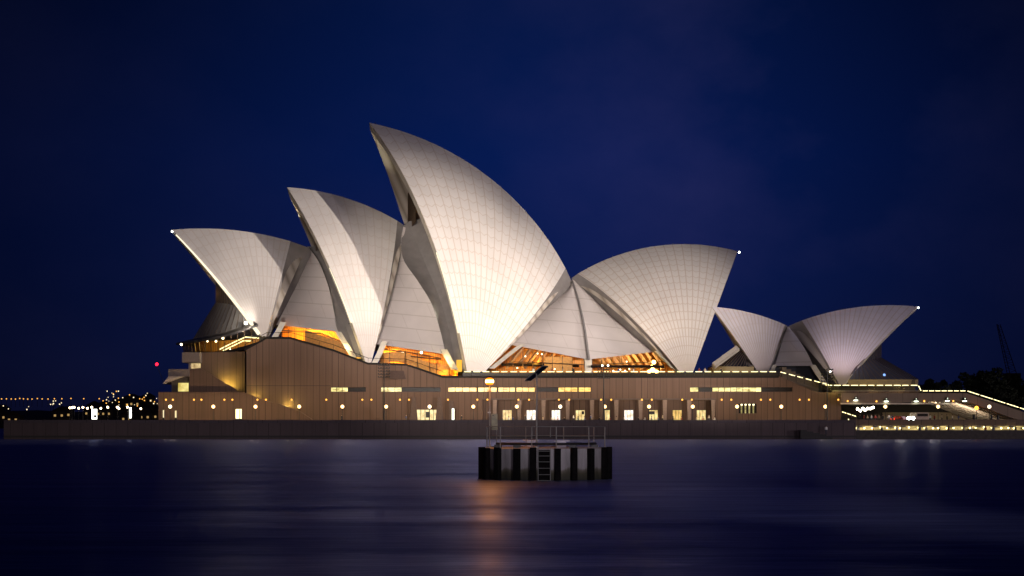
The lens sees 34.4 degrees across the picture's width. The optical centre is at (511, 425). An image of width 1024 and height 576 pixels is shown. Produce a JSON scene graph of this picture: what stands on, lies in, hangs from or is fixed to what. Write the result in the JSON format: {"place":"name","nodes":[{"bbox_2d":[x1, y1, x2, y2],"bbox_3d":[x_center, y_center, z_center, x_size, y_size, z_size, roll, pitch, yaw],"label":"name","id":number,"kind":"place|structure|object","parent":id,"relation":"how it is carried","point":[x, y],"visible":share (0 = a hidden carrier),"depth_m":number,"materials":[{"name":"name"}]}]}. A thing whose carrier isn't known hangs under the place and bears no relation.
{"place":"outdoors","nodes":[
{"label":"outdoors","id":0,"kind":"place"},
{"bbox_2d":[0,429,1023,575],"bbox_3d":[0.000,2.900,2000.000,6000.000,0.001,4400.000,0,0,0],"label":"water","id":1,"kind":"structure","parent":0,"point":[438,507],"depth_m":56.73,"materials":[{"name":"blue liquid"}]},
{"bbox_2d":[3,420,855,438],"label":"seawall","id":2,"kind":"object","parent":1,"relation":"in","point":[378,429],"visible":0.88,"depth_m":338.00,"materials":[{"name":"brown stone"}]},
{"bbox_2d":[478,426,611,480],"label":"navigation platform","id":3,"kind":"structure","parent":1,"relation":"in","point":[518,461],"depth_m":86.85,"materials":[{"name":"metal"}]},
{"bbox_2d":[485,376,497,446],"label":"beacon light","id":4,"kind":"object","parent":3,"relation":"on","point":[489,380],"visible":1,"depth_m":88.80,"materials":[{"name":"metal"}]},
{"bbox_2d":[523,440,538,446],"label":"deck locker","id":5,"kind":"object","parent":3,"relation":"on","point":[529,441],"visible":0.71,"depth_m":89.50,"materials":[{"name":"metal"}]},
{"bbox_2d":[525,365,547,447],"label":"solar mast","id":6,"kind":"object","parent":3,"relation":"on","point":[536,373],"visible":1,"depth_m":87.55,"materials":[{"name":"metal"}]},
{"bbox_2d":[554,440,569,446],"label":"deck locker","id":7,"kind":"object","parent":3,"relation":"on","point":[561,441],"visible":0.79,"depth_m":88.60,"materials":[{"name":"metal"}]},
{"bbox_2d":[799,430,832,438],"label":"steps","id":8,"kind":"structure","parent":1,"relation":"in","point":[804,434],"depth_m":336.40,"materials":[{"name":"stone"}]},
{"bbox_2d":[856,430,1023,438],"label":"quay wall","id":9,"kind":"structure","parent":1,"relation":"in","point":[939,434],"depth_m":338.00,"materials":[{"name":"stone"}]},
{"bbox_2d":[0,402,1023,428],"bbox_3d":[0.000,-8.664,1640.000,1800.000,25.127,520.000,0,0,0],"label":"shore hills","id":10,"kind":"structure","parent":0,"point":[37,415],"depth_m":1453.88,"materials":[{"name":"black"}]},
{"bbox_2d":[0,405,10,410],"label":"tree","id":11,"kind":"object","parent":10,"relation":"on","point":[4,407],"depth_m":1443.23,"materials":[{"name":"black plant"}]},
{"bbox_2d":[0,409,11,421],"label":"house","id":12,"kind":"structure","parent":10,"relation":"on","point":[3,412],"depth_m":1407.73,"materials":[{"name":"black"}]},
{"bbox_2d":[6,411,23,419],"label":"house","id":13,"kind":"structure","parent":10,"relation":"on","point":[15,415],"depth_m":1392.88,"materials":[{"name":"black"}]},
{"bbox_2d":[52,407,65,418],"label":"house","id":14,"kind":"structure","parent":10,"relation":"on","point":[56,414],"depth_m":1431.89,"materials":[{"name":"black"}]},
{"bbox_2d":[62,406,74,417],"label":"house","id":15,"kind":"structure","parent":10,"relation":"on","point":[69,413],"depth_m":1437.82,"materials":[{"name":"black"}]},
{"bbox_2d":[84,405,97,417],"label":"house","id":16,"kind":"structure","parent":10,"relation":"on","point":[89,410],"depth_m":1433.80,"materials":[{"name":"black"}]},
{"bbox_2d":[87,401,97,405],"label":"tree","id":17,"kind":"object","parent":10,"relation":"on","point":[93,402],"depth_m":1484.46,"materials":[{"name":"black plant"}]},
{"bbox_2d":[96,405,105,417],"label":"tree","id":18,"kind":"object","parent":10,"relation":"on","point":[99,411],"depth_m":1420.35,"materials":[{"name":"black plant"}]},
{"bbox_2d":[96,400,108,406],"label":"tree","id":19,"kind":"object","parent":10,"relation":"on","point":[101,403],"depth_m":1469.25,"materials":[{"name":"black plant"}]},
{"bbox_2d":[100,405,119,417],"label":"house","id":20,"kind":"structure","parent":10,"relation":"on","point":[112,411],"depth_m":1418.15,"materials":[{"name":"black"}]},
{"bbox_2d":[108,398,124,410],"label":"house","id":21,"kind":"structure","parent":10,"relation":"on","point":[121,406],"depth_m":1462.67,"materials":[{"name":"black"}]},
{"bbox_2d":[120,396,128,408],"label":"tree","id":22,"kind":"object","parent":10,"relation":"on","point":[125,399],"depth_m":1470.12,"materials":[{"name":"black plant"}]},
{"bbox_2d":[120,410,138,419],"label":"house","id":23,"kind":"structure","parent":10,"relation":"on","point":[124,415],"depth_m":1390.53,"materials":[{"name":"black"}]},
{"bbox_2d":[132,408,140,419],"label":"house","id":24,"kind":"structure","parent":10,"relation":"on","point":[135,411],"depth_m":1397.20,"materials":[{"name":"black"}]},
{"bbox_2d":[128,395,145,408],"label":"house","id":25,"kind":"structure","parent":10,"relation":"on","point":[139,402],"depth_m":1464.02,"materials":[{"name":"black"}]},
{"bbox_2d":[140,408,153,419],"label":"house","id":26,"kind":"structure","parent":10,"relation":"on","point":[147,414],"depth_m":1398.17,"materials":[{"name":"black"}]},
{"bbox_2d":[141,392,155,404],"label":"house","id":27,"kind":"structure","parent":10,"relation":"on","point":[149,397],"depth_m":1481.74,"materials":[{"name":"black"}]},
{"bbox_2d":[150,408,157,419],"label":"house","id":28,"kind":"structure","parent":10,"relation":"on","point":[155,413],"depth_m":1400.84,"materials":[{"name":"black"}]},
{"bbox_2d":[0,0,1023,411],"label":"sky","id":29,"kind":"structure","parent":0,"point":[851,153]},
{"bbox_2d":[996,324,1020,410],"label":"tower crane","id":30,"kind":"object","parent":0,"point":[1009,375],"visible":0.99,"depth_m":699.95,"materials":[{"name":"paint"}]},
{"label":"broadwalk","id":31,"kind":"structure","parent":0,"visible":0},
{"bbox_2d":[91,409,97,419],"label":"information sign","id":32,"kind":"object","parent":31,"relation":"on","point":[94,414],"visible":0.88,"depth_m":342.97,"materials":[{"name":"metal"}]},
{"bbox_2d":[129,407,131,419],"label":"information sign","id":33,"kind":"object","parent":31,"relation":"on","point":[130,413],"visible":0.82,"depth_m":343.97,"materials":[{"name":"metal"}]},
{"bbox_2d":[235,409,241,419],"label":"information sign","id":34,"kind":"object","parent":31,"relation":"on","point":[238,414],"visible":0.88,"depth_m":346.97,"materials":[{"name":"metal"}]},
{"bbox_2d":[378,364,389,419],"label":"floodlight mast","id":35,"kind":"object","parent":31,"relation":"on","point":[383,374],"visible":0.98,"depth_m":344.95,"materials":[{"name":"metal"}]},
{"bbox_2d":[158,332,840,419],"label":"podium building","id":36,"kind":"structure","parent":31,"relation":"on","point":[278,373],"depth_m":356.00,"materials":[{"name":"stone"}]},
{"bbox_2d":[178,383,188,390],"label":"bay window","id":37,"kind":"structure","parent":36,"relation":"in","point":[181,386],"depth_m":355.40,"materials":[{"name":"yellow glass"}]},
{"bbox_2d":[191,363,200,368],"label":"bay window","id":38,"kind":"structure","parent":36,"relation":"in","point":[193,365],"depth_m":356.97,"materials":[{"name":"beige glass"}]},
{"bbox_2d":[331,387,347,391],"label":"strip window","id":39,"kind":"structure","parent":36,"relation":"in","point":[333,389],"depth_m":356.53,"materials":[{"name":"yellow glass"}]},
{"bbox_2d":[348,387,365,391],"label":"strip window","id":40,"kind":"structure","parent":36,"relation":"in","point":[350,389],"depth_m":356.53,"materials":[{"name":"black glass"}]},
{"bbox_2d":[381,387,401,391],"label":"strip window","id":41,"kind":"structure","parent":36,"relation":"in","point":[387,389],"depth_m":356.53,"materials":[{"name":"yellow glass"}]},
{"bbox_2d":[402,387,440,391],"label":"strip window","id":42,"kind":"structure","parent":36,"relation":"in","point":[404,389],"depth_m":356.53,"materials":[{"name":"black glass"}]},
{"bbox_2d":[417,410,435,419],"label":"glazed door","id":43,"kind":"structure","parent":36,"relation":"in","point":[421,414],"depth_m":356.88,"materials":[{"name":"yellow glass"}]},
{"bbox_2d":[171,122,739,375],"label":"concert hall","id":44,"kind":"structure","parent":36,"relation":"on","point":[461,270],"depth_m":372.13,"materials":[{"name":"tile"}]},
{"bbox_2d":[448,387,476,391],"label":"strip window","id":45,"kind":"structure","parent":36,"relation":"in","point":[450,389],"depth_m":356.53,"materials":[{"name":"yellow glass"}]},
{"bbox_2d":[478,387,496,391],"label":"strip window","id":46,"kind":"structure","parent":36,"relation":"in","point":[480,389],"depth_m":356.53,"materials":[{"name":"yellow glass"}]},
{"bbox_2d":[498,387,514,391],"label":"strip window","id":47,"kind":"structure","parent":36,"relation":"in","point":[500,389],"depth_m":356.53,"materials":[{"name":"yellow glass"}]},
{"bbox_2d":[502,410,511,419],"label":"glazed door","id":48,"kind":"structure","parent":36,"relation":"in","point":[505,413],"depth_m":359.33,"materials":[{"name":"yellow glass"}]},
{"bbox_2d":[516,387,534,391],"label":"strip window","id":49,"kind":"structure","parent":36,"relation":"in","point":[518,389],"depth_m":356.53,"materials":[{"name":"yellow glass"}]},
{"bbox_2d":[526,410,535,419],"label":"glazed door","id":50,"kind":"structure","parent":36,"relation":"in","point":[529,413],"depth_m":359.33,"materials":[{"name":"white glass"}]},
{"bbox_2d":[535,387,558,391],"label":"strip window","id":51,"kind":"structure","parent":36,"relation":"in","point":[539,389],"depth_m":356.53,"materials":[{"name":"black glass"}]},
{"bbox_2d":[552,410,559,419],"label":"glazed door","id":52,"kind":"structure","parent":36,"relation":"in","point":[555,413],"depth_m":359.33,"materials":[{"name":"white glass"}]},
{"bbox_2d":[559,387,577,391],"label":"strip window","id":53,"kind":"structure","parent":36,"relation":"in","point":[561,389],"depth_m":356.53,"materials":[{"name":"yellow glass"}]},
{"bbox_2d":[575,410,584,419],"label":"glazed door","id":54,"kind":"structure","parent":36,"relation":"in","point":[581,413],"depth_m":359.33,"materials":[{"name":"yellow glass"}]},
{"bbox_2d":[578,387,590,391],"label":"strip window","id":55,"kind":"structure","parent":36,"relation":"in","point":[580,389],"depth_m":356.53,"materials":[{"name":"yellow glass"}]},
{"bbox_2d":[604,410,609,419],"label":"glazed door","id":56,"kind":"structure","parent":36,"relation":"in","point":[607,412],"depth_m":359.33,"materials":[{"name":"yellow glass"}]},
{"bbox_2d":[464,371,777,375],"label":"balustrade","id":57,"kind":"object","parent":36,"relation":"attached to","point":[627,371],"visible":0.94,"depth_m":356.45,"materials":[{"name":"metal"}]},
{"bbox_2d":[624,410,632,419],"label":"glazed door","id":58,"kind":"structure","parent":36,"relation":"in","point":[628,414],"depth_m":359.33,"materials":[{"name":"white glass"}]},
{"bbox_2d":[649,410,657,419],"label":"glazed door","id":59,"kind":"structure","parent":36,"relation":"in","point":[654,413],"depth_m":359.33,"materials":[{"name":"yellow glass"}]},
{"bbox_2d":[673,410,681,419],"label":"glazed door","id":60,"kind":"structure","parent":36,"relation":"in","point":[677,414],"depth_m":359.33,"materials":[{"name":"yellow glass"}]},
{"bbox_2d":[690,387,698,391],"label":"strip window","id":61,"kind":"structure","parent":36,"relation":"in","point":[692,389],"depth_m":356.53,"materials":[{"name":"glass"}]},
{"bbox_2d":[697,410,705,419],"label":"glazed door","id":62,"kind":"structure","parent":36,"relation":"in","point":[700,413],"depth_m":359.33,"materials":[{"name":"yellow glass"}]},
{"bbox_2d":[699,387,711,391],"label":"strip window","id":63,"kind":"structure","parent":36,"relation":"in","point":[701,389],"depth_m":356.53,"materials":[{"name":"black glass"}]},
{"bbox_2d":[712,387,760,391],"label":"strip window","id":64,"kind":"structure","parent":36,"relation":"in","point":[714,389],"depth_m":356.53,"materials":[{"name":"yellow glass"}]},
{"bbox_2d":[739,404,756,412],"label":"window","id":65,"kind":"structure","parent":36,"relation":"in","point":[743,408],"depth_m":356.18,"materials":[{"name":"yellow glass"}]},
{"bbox_2d":[761,387,791,391],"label":"strip window","id":66,"kind":"structure","parent":36,"relation":"in","point":[763,389],"depth_m":356.53,"materials":[{"name":"black glass"}]},
{"bbox_2d":[780,372,829,388],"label":"balustrade","id":67,"kind":"object","parent":36,"relation":"attached to","point":[804,379],"visible":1,"depth_m":356.26,"materials":[{"name":"metal"}]},
{"bbox_2d":[597,365,609,419],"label":"floodlight mast","id":68,"kind":"object","parent":31,"relation":"on","point":[603,372],"visible":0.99,"depth_m":344.91,"materials":[{"name":"metal"}]},
{"bbox_2d":[821,368,833,419],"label":"floodlight mast","id":69,"kind":"object","parent":31,"relation":"on","point":[827,375],"visible":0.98,"depth_m":344.95,"materials":[{"name":"metal"}]},
{"bbox_2d":[893,416,907,419],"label":"parked car","id":70,"kind":"object","parent":31,"relation":"on","point":[899,418],"visible":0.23,"depth_m":361.11,"materials":[{"name":"paint"}]},
{"bbox_2d":[841,402,969,419],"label":"concourse wall","id":71,"kind":"structure","parent":31,"relation":"on","point":[905,410],"depth_m":390.00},
{"bbox_2d":[907,412,928,419],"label":"delivery van","id":72,"kind":"object","parent":31,"relation":"on","point":[918,416],"visible":0.71,"depth_m":354.91,"materials":[{"name":"paint"}]},
{"bbox_2d":[917,378,941,392],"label":"tree","id":73,"kind":"object","parent":31,"relation":"on","point":[929,384],"visible":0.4,"depth_m":468.30,"materials":[{"name":"green plant"}]},
{"bbox_2d":[838,393,1023,419],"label":"grand stairway","id":74,"kind":"object","parent":31,"relation":"on","point":[961,408],"visible":0.73,"depth_m":352.00,"materials":[{"name":"stone"}]},
{"bbox_2d":[822,380,918,392],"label":"pavilion terrace","id":75,"kind":"structure","parent":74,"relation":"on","point":[874,389],"depth_m":364.00,"materials":[{"name":"stone"}]},
{"bbox_2d":[708,305,918,391],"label":"restaurant pavilion","id":76,"kind":"structure","parent":75,"relation":"on","point":[844,345],"depth_m":367.28,"materials":[{"name":"tile"}]},
{"bbox_2d":[824,385,918,389],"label":"balustrade","id":77,"kind":"object","parent":75,"relation":"attached to","point":[870,385],"visible":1,"depth_m":356.74,"materials":[{"name":"metal"}]},
{"bbox_2d":[967,391,1023,409],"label":"balustrade","id":78,"kind":"object","parent":74,"relation":"on","point":[994,399],"visible":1,"depth_m":353.95,"materials":[{"name":"stone"}]},
{"bbox_2d":[930,379,947,392],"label":"tree","id":79,"kind":"object","parent":31,"relation":"on","point":[943,382],"visible":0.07,"depth_m":499.48,"materials":[{"name":"green plant"}]},
{"bbox_2d":[856,420,1023,425],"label":"terrace edge","id":80,"kind":"object","parent":31,"relation":"on","point":[939,422],"visible":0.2,"depth_m":343.60,"materials":[{"name":"concrete"}]},
{"bbox_2d":[936,385,952,392],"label":"tree","id":81,"kind":"object","parent":31,"relation":"on","point":[946,389],"visible":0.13,"depth_m":431.05,"materials":[{"name":"green plant"}]},
{"bbox_2d":[949,372,978,395],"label":"tree","id":82,"kind":"object","parent":31,"relation":"on","point":[958,385],"visible":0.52,"depth_m":454.25,"materials":[{"name":"green plant"}]},
{"bbox_2d":[966,370,988,398],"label":"tree","id":83,"kind":"object","parent":31,"relation":"on","point":[982,393],"visible":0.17,"depth_m":479.62,"materials":[{"name":"green plant"}]},
{"bbox_2d":[973,367,1010,402],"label":"tree","id":84,"kind":"object","parent":31,"relation":"on","point":[991,381],"visible":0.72,"depth_m":438.45,"materials":[{"name":"green plant"}]},
{"bbox_2d":[992,385,1023,409],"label":"tree","id":85,"kind":"object","parent":31,"relation":"on","point":[1006,394],"visible":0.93,"depth_m":423.63,"materials":[{"name":"green plant"}]},
{"bbox_2d":[1003,373,1023,407],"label":"tree","id":86,"kind":"object","parent":31,"relation":"on","point":[1015,379],"visible":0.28,"depth_m":459.48,"materials":[{"name":"green plant"}]},
{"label":"lower promenade","id":87,"kind":"structure","parent":0,"visible":0},
{"bbox_2d":[856,426,1023,429],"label":"bar counter","id":88,"kind":"object","parent":87,"relation":"on","point":[943,428],"depth_m":346.00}
]}

